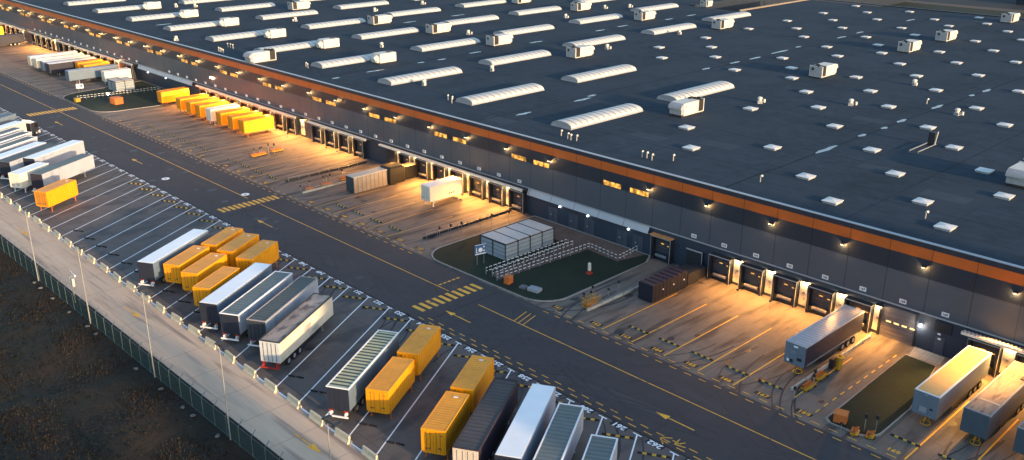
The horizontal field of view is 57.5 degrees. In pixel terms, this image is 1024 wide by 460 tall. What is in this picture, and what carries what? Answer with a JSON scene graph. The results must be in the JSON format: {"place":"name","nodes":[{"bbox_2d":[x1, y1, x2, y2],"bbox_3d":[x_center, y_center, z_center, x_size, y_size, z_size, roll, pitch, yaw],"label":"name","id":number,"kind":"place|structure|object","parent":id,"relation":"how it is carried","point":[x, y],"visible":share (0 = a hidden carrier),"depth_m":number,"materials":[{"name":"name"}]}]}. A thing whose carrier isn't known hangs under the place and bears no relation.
{"place":"outdoors","nodes":[
{"label":"outdoors","id":0,"kind":"place"},
{"bbox_2d":[0,235,282,459],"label":"grass bank","id":1,"kind":"structure","parent":0,"point":[147,441],"depth_m":102.39,"materials":[{"name":"green plant"}]},
{"bbox_2d":[0,231,291,459],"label":"boundary fence","id":2,"kind":"object","parent":1,"relation":"on","point":[248,444],"visible":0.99,"depth_m":105.70,"materials":[{"name":"metal"}]},
{"bbox_2d":[215,340,231,439],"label":"lamp post","id":3,"kind":"object","parent":1,"relation":"on","point":[223,348],"visible":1,"depth_m":90.83,"materials":[{"name":"metal"}]},
{"bbox_2d":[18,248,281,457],"bbox_3d":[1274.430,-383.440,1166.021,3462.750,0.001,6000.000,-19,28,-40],"label":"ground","id":4,"kind":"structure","parent":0,"point":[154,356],"depth_m":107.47,"materials":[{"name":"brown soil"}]},
{"bbox_2d":[0,0,1023,377],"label":"warehouse","id":5,"kind":"structure","parent":4,"relation":"on","point":[892,264],"depth_m":172.27,"materials":[{"name":"metal"}]},
{"bbox_2d":[218,16,238,26],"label":"rooftop unit","id":6,"kind":"object","parent":5,"relation":"on","point":[230,21],"visible":1,"depth_m":266.82,"materials":[{"name":"metal"}]},
{"bbox_2d":[243,48,276,63],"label":"air handling unit","id":7,"kind":"object","parent":5,"relation":"on","point":[262,56],"visible":1,"depth_m":214.19,"materials":[{"name":"grey metal"}]},
{"bbox_2d":[264,27,285,38],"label":"rooftop unit","id":8,"kind":"object","parent":5,"relation":"on","point":[275,33],"visible":1,"depth_m":247.10,"materials":[{"name":"metal"}]},
{"bbox_2d":[287,1,310,10],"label":"air handling unit","id":9,"kind":"object","parent":5,"relation":"on","point":[297,5],"visible":1,"depth_m":300.06,"materials":[{"name":"grey metal"}]},
{"bbox_2d":[316,37,339,49],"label":"rooftop unit","id":10,"kind":"object","parent":5,"relation":"on","point":[327,43],"visible":1,"depth_m":232.20,"materials":[{"name":"metal"}]},
{"bbox_2d":[367,14,392,25],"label":"air handling unit","id":11,"kind":"object","parent":5,"relation":"on","point":[380,19],"visible":1,"depth_m":270.01,"materials":[{"name":"grey metal"}]},
{"bbox_2d":[371,50,395,64],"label":"rooftop unit","id":12,"kind":"object","parent":5,"relation":"on","point":[385,57],"visible":1,"depth_m":213.74,"materials":[{"name":"metal"}]},
{"bbox_2d":[426,22,451,34],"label":"air handling unit","id":13,"kind":"object","parent":5,"relation":"on","point":[436,28],"visible":1,"depth_m":254.47,"materials":[{"name":"grey metal"}]},
{"bbox_2d":[486,33,512,46],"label":"air handling unit","id":14,"kind":"object","parent":5,"relation":"on","point":[495,40],"visible":1,"depth_m":236.12,"materials":[{"name":"grey metal"}]},
{"bbox_2d":[119,0,1023,233],"bbox_3d":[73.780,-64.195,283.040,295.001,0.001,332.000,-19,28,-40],"label":"roof vents","id":15,"kind":"object","parent":5,"relation":"on","point":[706,95],"visible":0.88,"depth_m":190.43,"materials":[{"name":"white metal"}]},
{"bbox_2d":[160,14,990,153],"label":"roof puddles","id":16,"kind":"object","parent":5,"relation":"on","point":[831,147],"visible":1,"depth_m":183.38,"materials":[{"name":"grey liquid"}]},
{"bbox_2d":[566,44,594,58],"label":"air handling unit","id":17,"kind":"object","parent":5,"relation":"on","point":[578,51],"visible":1,"depth_m":219.96,"materials":[{"name":"grey metal"}]},
{"bbox_2d":[634,10,655,20],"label":"air handling unit","id":18,"kind":"object","parent":5,"relation":"on","point":[645,15],"visible":1,"depth_m":277.84,"materials":[{"name":"grey metal"}]},
{"bbox_2d":[668,96,704,117],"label":"air handling unit","id":19,"kind":"object","parent":5,"relation":"on","point":[686,106],"visible":1,"depth_m":166.41,"materials":[{"name":"metal"}]},
{"bbox_2d":[686,247,703,265],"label":"compactor door","id":20,"kind":"structure","parent":5,"relation":"in","point":[693,256],"depth_m":132.58,"materials":[{"name":"metal"}]},
{"bbox_2d":[712,18,733,29],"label":"air handling unit","id":21,"kind":"object","parent":5,"relation":"on","point":[722,23],"visible":1,"depth_m":261.86,"materials":[{"name":"grey metal"}]},
{"bbox_2d":[482,66,974,203],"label":"roof repairs","id":22,"kind":"structure","parent":5,"relation":"on","point":[927,192],"depth_m":148.43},
{"bbox_2d":[809,62,837,78],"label":"air handling unit","id":23,"kind":"object","parent":5,"relation":"on","point":[822,70],"visible":1,"depth_m":198.37,"materials":[{"name":"metal"}]},
{"bbox_2d":[897,39,921,52],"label":"air handling unit","id":24,"kind":"object","parent":5,"relation":"on","point":[909,46],"visible":1,"depth_m":227.19,"materials":[{"name":"grey metal"}]},
{"bbox_2d":[933,320,952,355],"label":"service door","id":25,"kind":"structure","parent":5,"relation":"in","point":[939,326],"depth_m":109.24,"materials":[{"name":"metal"}]},
{"bbox_2d":[935,29,957,41],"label":"air handling unit","id":26,"kind":"object","parent":5,"relation":"on","point":[946,35],"visible":1,"depth_m":242.33,"materials":[{"name":"grey metal"}]},
{"bbox_2d":[1000,12,1019,23],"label":"air handling unit","id":27,"kind":"object","parent":5,"relation":"on","point":[1010,17],"visible":1,"depth_m":273.44,"materials":[{"name":"grey metal"}]},
{"bbox_2d":[1005,159,1023,189],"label":"air handling unit","id":28,"kind":"object","parent":5,"relation":"on","point":[1014,174],"visible":1,"depth_m":127.89,"materials":[{"name":"grey metal"}]},
{"bbox_2d":[0,198,367,459],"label":"service lane","id":29,"kind":"structure","parent":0,"point":[278,420],"depth_m":110.35,"materials":[{"name":"concrete"}]},
{"bbox_2d":[0,108,685,459],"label":"parking apron","id":30,"kind":"object","parent":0,"point":[332,349],"visible":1,"depth_m":117.78,"materials":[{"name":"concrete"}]},
{"bbox_2d":[0,131,31,144],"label":"semi trailer","id":31,"kind":"object","parent":30,"relation":"on","point":[12,137],"visible":0.23,"depth_m":188.86,"materials":[{"name":"metal"}]},
{"bbox_2d":[0,136,37,153],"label":"semi trailer","id":32,"kind":"object","parent":30,"relation":"on","point":[15,144],"visible":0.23,"depth_m":184.45,"materials":[{"name":"metal"}]},
{"bbox_2d":[0,142,46,176],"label":"semi trailer","id":33,"kind":"object","parent":30,"relation":"on","point":[19,150],"visible":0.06,"depth_m":179.69,"materials":[{"name":"metal"}]},
{"bbox_2d":[8,162,48,191],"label":"swap body","id":34,"kind":"object","parent":30,"relation":"on","point":[20,178],"visible":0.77,"depth_m":166.57,"materials":[{"name":"grey metal"}]},
{"bbox_2d":[0,143,59,178],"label":"semi trailer","id":35,"kind":"object","parent":30,"relation":"on","point":[11,164],"visible":0.25,"depth_m":173.93,"materials":[{"name":"metal"}]},
{"bbox_2d":[23,140,84,165],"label":"semi trailer","id":36,"kind":"object","parent":30,"relation":"on","point":[61,152],"visible":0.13,"depth_m":179.83,"materials":[{"name":"metal"}]},
{"bbox_2d":[34,179,77,211],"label":"swap body","id":37,"kind":"object","parent":30,"relation":"on","point":[55,193],"visible":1,"depth_m":158.19,"materials":[{"name":"orange paint"}]},
{"bbox_2d":[30,153,94,190],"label":"semi trailer","id":38,"kind":"object","parent":30,"relation":"on","point":[71,167],"visible":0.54,"depth_m":170.17,"materials":[{"name":"metal"}]},
{"bbox_2d":[137,229,208,285],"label":"semi trailer","id":39,"kind":"object","parent":30,"relation":"on","point":[151,267],"visible":0.69,"depth_m":129.66,"materials":[{"name":"metal"}]},
{"bbox_2d":[163,245,209,285],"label":"swap body","id":40,"kind":"object","parent":30,"relation":"on","point":[175,266],"visible":0.67,"depth_m":127.81,"materials":[{"name":"yellow paint"}]},
{"bbox_2d":[164,265,179,281],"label":"rear door","id":41,"kind":"structure","parent":40,"relation":"in","point":[172,272],"depth_m":126.85,"materials":[{"name":"yellow metal"}]},
{"bbox_2d":[181,252,227,294],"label":"swap body","id":42,"kind":"object","parent":30,"relation":"on","point":[198,271],"visible":0.6,"depth_m":125.78,"materials":[{"name":"orange paint"}]},
{"bbox_2d":[182,273,196,289],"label":"rear door","id":43,"kind":"structure","parent":42,"relation":"in","point":[189,280],"depth_m":124.18,"materials":[{"name":"metal"}]},
{"bbox_2d":[192,266,239,309],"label":"swap body","id":44,"kind":"object","parent":30,"relation":"on","point":[212,283],"visible":0.47,"depth_m":121.15,"materials":[{"name":"orange paint"}]},
{"bbox_2d":[201,227,242,252],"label":"swap body","id":45,"kind":"object","parent":30,"relation":"on","point":[215,242],"visible":0.37,"depth_m":135.98,"materials":[{"name":"yellow paint"}]},
{"bbox_2d":[199,262,272,329],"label":"semi trailer","id":46,"kind":"object","parent":30,"relation":"on","point":[216,302],"visible":0.53,"depth_m":118.29,"materials":[{"name":"metal"}]},
{"bbox_2d":[217,233,259,267],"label":"swap body","id":47,"kind":"object","parent":30,"relation":"on","point":[233,249],"visible":0.46,"depth_m":133.38,"materials":[{"name":"yellow paint"}]},
{"bbox_2d":[219,271,292,340],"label":"semi trailer","id":48,"kind":"object","parent":30,"relation":"on","point":[235,314],"visible":0.66,"depth_m":115.20,"materials":[{"name":"metal"}]},
{"bbox_2d":[236,240,278,272],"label":"swap body","id":49,"kind":"object","parent":30,"relation":"on","point":[265,251],"visible":0.59,"depth_m":131.41,"materials":[{"name":"orange paint"}]},
{"bbox_2d":[246,276,318,346],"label":"semi trailer","id":50,"kind":"object","parent":30,"relation":"on","point":[265,318],"visible":0.54,"depth_m":114.39,"materials":[{"name":"metal"}]},
{"bbox_2d":[259,293,332,369],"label":"semi trailer","id":51,"kind":"object","parent":30,"relation":"on","point":[281,341],"visible":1,"depth_m":109.66,"materials":[{"name":"metal"}]},
{"bbox_2d":[0,108,678,459],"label":"stall lines","id":52,"kind":"object","parent":30,"relation":"on","point":[255,340],"visible":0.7,"depth_m":117.77,"materials":[{"name":"white paint"}]},
{"bbox_2d":[326,329,398,418],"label":"semi trailer","id":53,"kind":"object","parent":30,"relation":"on","point":[353,377],"visible":0.87,"depth_m":99.46,"materials":[{"name":"metal"}]},
{"bbox_2d":[365,356,414,418],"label":"swap body","id":54,"kind":"object","parent":30,"relation":"on","point":[389,385],"visible":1,"depth_m":97.48,"materials":[{"name":"orange paint"}]},
{"bbox_2d":[367,390,387,412],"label":"rear door","id":55,"kind":"structure","parent":54,"relation":"in","point":[377,401],"depth_m":95.87,"materials":[{"name":"yellow metal"}]},
{"bbox_2d":[397,324,440,380],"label":"swap body","id":56,"kind":"object","parent":30,"relation":"on","point":[421,346],"visible":0.75,"depth_m":105.62,"materials":[{"name":"orange paint"}]},
{"bbox_2d":[421,391,469,459],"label":"swap body","id":57,"kind":"object","parent":30,"relation":"on","point":[444,424],"visible":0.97,"depth_m":90.60,"materials":[{"name":"orange paint"}]},
{"bbox_2d":[422,429,444,453],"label":"rear door","id":58,"kind":"structure","parent":57,"relation":"in","point":[433,441],"depth_m":89.01,"materials":[{"name":"metal"}]},
{"bbox_2d":[450,355,493,411],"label":"swap body","id":59,"kind":"object","parent":30,"relation":"on","point":[474,378],"visible":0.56,"depth_m":98.46,"materials":[{"name":"orange paint"}]},
{"bbox_2d":[452,377,517,459],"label":"semi trailer","id":60,"kind":"object","parent":30,"relation":"on","point":[481,434],"visible":1,"depth_m":90.45,"materials":[{"name":"metal"}]},
{"bbox_2d":[495,383,555,459],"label":"semi trailer","id":61,"kind":"object","parent":30,"relation":"on","point":[524,435],"visible":0.94,"depth_m":89.78,"materials":[{"name":"metal"}]},
{"bbox_2d":[533,403,583,459],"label":"semi trailer","id":62,"kind":"object","parent":30,"relation":"on","point":[561,436],"visible":1,"depth_m":88.25,"materials":[{"name":"metal"}]},
{"bbox_2d":[582,434,617,459],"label":"semi trailer","id":63,"kind":"object","parent":30,"relation":"on","point":[599,447],"visible":1,"depth_m":85.66,"materials":[{"name":"metal"}]},
{"bbox_2d":[0,73,890,459],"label":"road","id":64,"kind":"structure","parent":0,"point":[698,393],"depth_m":119.12,"materials":[{"name":"grey asphalt"}]},
{"bbox_2d":[0,106,693,459],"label":"drainage channel","id":65,"kind":"object","parent":64,"relation":"on","point":[414,317],"visible":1,"depth_m":114.94,"materials":[{"name":"grey concrete"}]},
{"bbox_2d":[0,54,1018,459],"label":"road markings","id":66,"kind":"object","parent":64,"relation":"on","point":[310,446],"visible":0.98,"depth_m":118.04,"materials":[{"name":"yellow paint"}]},
{"bbox_2d":[68,120,1016,459],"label":"painted road markings","id":67,"kind":"object","parent":64,"relation":"on","point":[438,292],"visible":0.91,"depth_m":118.31,"materials":[{"name":"paint"}]},
{"bbox_2d":[0,107,900,459],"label":"painted stall numbers","id":68,"kind":"object","parent":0,"point":[444,334],"visible":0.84,"depth_m":114.55,"materials":[{"name":"white paint"}]},
{"bbox_2d":[0,34,1023,459],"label":"dock apron","id":69,"kind":"object","parent":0,"point":[756,314],"depth_m":123.61,"materials":[{"name":"concrete"}]},
{"bbox_2d":[0,33,24,45],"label":"semi trailer","id":70,"kind":"object","parent":69,"relation":"on","point":[15,39],"visible":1,"depth_m":311.61,"materials":[{"name":"metal"}]},
{"bbox_2d":[27,51,77,65],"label":"semi trailer","id":71,"kind":"object","parent":69,"relation":"on","point":[30,61],"visible":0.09,"depth_m":275.49,"materials":[{"name":"metal"}]},
{"bbox_2d":[33,53,83,68],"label":"semi trailer","id":72,"kind":"object","parent":69,"relation":"on","point":[37,62],"visible":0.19,"depth_m":271.79,"materials":[{"name":"metal"}]},
{"bbox_2d":[40,55,90,73],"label":"semi trailer","id":73,"kind":"object","parent":69,"relation":"on","point":[43,65],"visible":0.21,"depth_m":268.80,"materials":[{"name":"metal"}]},
{"bbox_2d":[45,57,97,75],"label":"semi trailer","id":74,"kind":"object","parent":69,"relation":"on","point":[57,67],"visible":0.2,"depth_m":265.00,"materials":[{"name":"metal"}]},
{"bbox_2d":[65,64,118,83],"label":"semi trailer","id":75,"kind":"object","parent":69,"relation":"on","point":[90,73],"visible":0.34,"depth_m":256.10,"materials":[{"name":"metal"}]},
{"bbox_2d":[101,67,131,83],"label":"swap body","id":76,"kind":"object","parent":69,"relation":"on","point":[115,73],"visible":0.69,"depth_m":254.15,"materials":[{"name":"grey metal"}]},
{"bbox_2d":[63,80,175,111],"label":"lawn","id":77,"kind":"structure","parent":69,"relation":"on","point":[140,98],"depth_m":237.63,"materials":[{"name":"plant"}]},
{"bbox_2d":[107,77,134,91],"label":"slatted shelter","id":78,"kind":"object","parent":77,"relation":"on","point":[121,84],"visible":0.98,"depth_m":246.37,"materials":[{"name":"metal"}]},
{"bbox_2d":[157,87,188,106],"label":"swap body","id":79,"kind":"object","parent":69,"relation":"on","point":[167,95],"visible":0.78,"depth_m":230.05,"materials":[{"name":"orange paint"}]},
{"bbox_2d":[176,93,208,113],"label":"swap body","id":80,"kind":"object","parent":69,"relation":"on","point":[180,103],"visible":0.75,"depth_m":222.69,"materials":[{"name":"orange paint"}]},
{"bbox_2d":[185,96,218,115],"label":"swap body","id":81,"kind":"object","parent":69,"relation":"on","point":[190,107],"visible":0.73,"depth_m":219.07,"materials":[{"name":"orange paint"}]},
{"bbox_2d":[194,100,227,120],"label":"swap body","id":82,"kind":"object","parent":69,"relation":"on","point":[200,110],"visible":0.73,"depth_m":215.97,"materials":[{"name":"yellow paint"}]},
{"bbox_2d":[205,103,238,122],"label":"swap body","id":83,"kind":"object","parent":69,"relation":"on","point":[210,114],"visible":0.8,"depth_m":212.46,"materials":[{"name":"grey metal"}]},
{"bbox_2d":[215,107,249,128],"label":"swap body","id":84,"kind":"object","parent":69,"relation":"on","point":[221,117],"visible":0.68,"depth_m":209.31,"materials":[{"name":"yellow paint"}]},
{"bbox_2d":[227,111,261,130],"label":"swap body","id":85,"kind":"object","parent":69,"relation":"on","point":[232,120],"visible":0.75,"depth_m":205.71,"materials":[{"name":"yellow paint"}]},
{"bbox_2d":[238,114,273,134],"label":"swap body","id":86,"kind":"object","parent":69,"relation":"on","point":[249,125],"visible":1,"depth_m":203.27,"materials":[{"name":"orange paint"}]},
{"bbox_2d":[285,159,365,181],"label":"guide kerb","id":87,"kind":"structure","parent":69,"relation":"on","point":[321,172],"depth_m":177.97,"materials":[{"name":"metal"}]},
{"bbox_2d":[346,162,417,193],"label":"waste container","id":88,"kind":"object","parent":69,"relation":"on","point":[381,175],"visible":1,"depth_m":169.28,"materials":[{"name":"metal"}]},
{"bbox_2d":[421,176,461,206],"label":"swap body","id":89,"kind":"object","parent":69,"relation":"on","point":[439,189],"visible":1,"depth_m":160.43,"materials":[{"name":"grey metal"}]},
{"bbox_2d":[423,207,511,238],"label":"guide kerb","id":90,"kind":"structure","parent":69,"relation":"on","point":[459,226],"depth_m":150.88,"materials":[{"name":"metal"}]},
{"bbox_2d":[48,116,956,444],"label":"oil spots","id":91,"kind":"object","parent":69,"relation":"on","point":[726,362],"visible":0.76,"depth_m":116.21,"materials":[{"name":"black liquid"}]},
{"bbox_2d":[431,215,649,301],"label":"lawn","id":92,"kind":"structure","parent":69,"relation":"on","point":[567,277],"depth_m":134.18,"materials":[{"name":"plant"}]},
{"bbox_2d":[480,218,553,260],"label":"slatted shelter","id":93,"kind":"object","parent":92,"relation":"on","point":[505,243],"visible":0.93,"depth_m":139.70,"materials":[{"name":"metal"}]},
{"bbox_2d":[497,243,637,277],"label":"railing","id":94,"kind":"object","parent":92,"relation":"on","point":[589,246],"visible":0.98,"depth_m":137.02,"materials":[{"name":"metal"}]},
{"bbox_2d":[493,217,645,279],"bbox_3d":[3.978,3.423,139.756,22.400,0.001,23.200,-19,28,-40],"label":"fence","id":95,"kind":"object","parent":92,"relation":"on","point":[575,237],"depth_m":141.02,"materials":[{"name":"grey metal"}]},
{"bbox_2d":[586,284,638,310],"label":"guide kerb","id":96,"kind":"structure","parent":69,"relation":"on","point":[611,298],"depth_m":124.14,"materials":[{"name":"concrete"}]},
{"bbox_2d":[638,263,706,302],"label":"waste container","id":97,"kind":"object","parent":69,"relation":"on","point":[662,284],"visible":1,"depth_m":125.43,"materials":[{"name":"metal"}]},
{"bbox_2d":[784,305,864,368],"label":"semi trailer","id":98,"kind":"object","parent":69,"relation":"on","point":[828,334],"visible":1,"depth_m":108.05,"materials":[{"name":"silver metal"}]},
{"bbox_2d":[791,332,872,390],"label":"guide kerb","id":99,"kind":"structure","parent":69,"relation":"on","point":[826,365],"depth_m":107.22,"materials":[{"name":"concrete"}]},
{"bbox_2d":[828,354,844,369],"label":"bollard","id":100,"kind":"object","parent":69,"relation":"on","point":[834,362],"visible":1,"depth_m":106.58,"materials":[{"name":"metal"}]},
{"bbox_2d":[825,354,936,436],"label":"lawn","id":101,"kind":"structure","parent":69,"relation":"on","point":[887,395],"depth_m":100.67,"materials":[{"name":"plant"}]},
{"bbox_2d":[833,408,849,424],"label":"grit bin","id":102,"kind":"object","parent":101,"relation":"on","point":[840,415],"visible":1,"depth_m":95.87,"materials":[{"name":"orange paint"}]},
{"bbox_2d":[909,347,944,364],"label":"path","id":103,"kind":"structure","parent":69,"relation":"on","point":[926,355],"depth_m":109.86,"materials":[{"name":"concrete"}]},
{"bbox_2d":[911,345,991,419],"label":"semi trailer","id":104,"kind":"object","parent":69,"relation":"on","point":[953,381],"visible":1,"depth_m":97.86,"materials":[{"name":"metal"}]},
{"bbox_2d":[959,361,1023,439],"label":"semi trailer","id":105,"kind":"object","parent":69,"relation":"on","point":[989,409],"visible":1,"depth_m":93.73,"materials":[{"name":"grey metal"}]},
{"bbox_2d":[1012,420,1023,454],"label":"semi trailer","id":106,"kind":"object","parent":69,"relation":"on","point":[1018,446],"visible":1,"depth_m":88.99,"materials":[{"name":"grey metal"}]},
{"bbox_2d":[882,2,1023,17],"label":"verge","id":107,"kind":"structure","parent":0,"point":[954,9],"depth_m":402.04,"materials":[{"name":"green plant"}]},
{"bbox_2d":[907,0,1023,12],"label":"path","id":108,"kind":"structure","parent":0,"point":[975,7],"depth_m":408.30,"materials":[{"name":"grey concrete"}]},
{"bbox_2d":[912,0,1023,10],"bbox_3d":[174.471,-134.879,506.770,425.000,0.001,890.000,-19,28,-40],"label":"yard beyond","id":109,"kind":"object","parent":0,"point":[1006,4],"depth_m":418.12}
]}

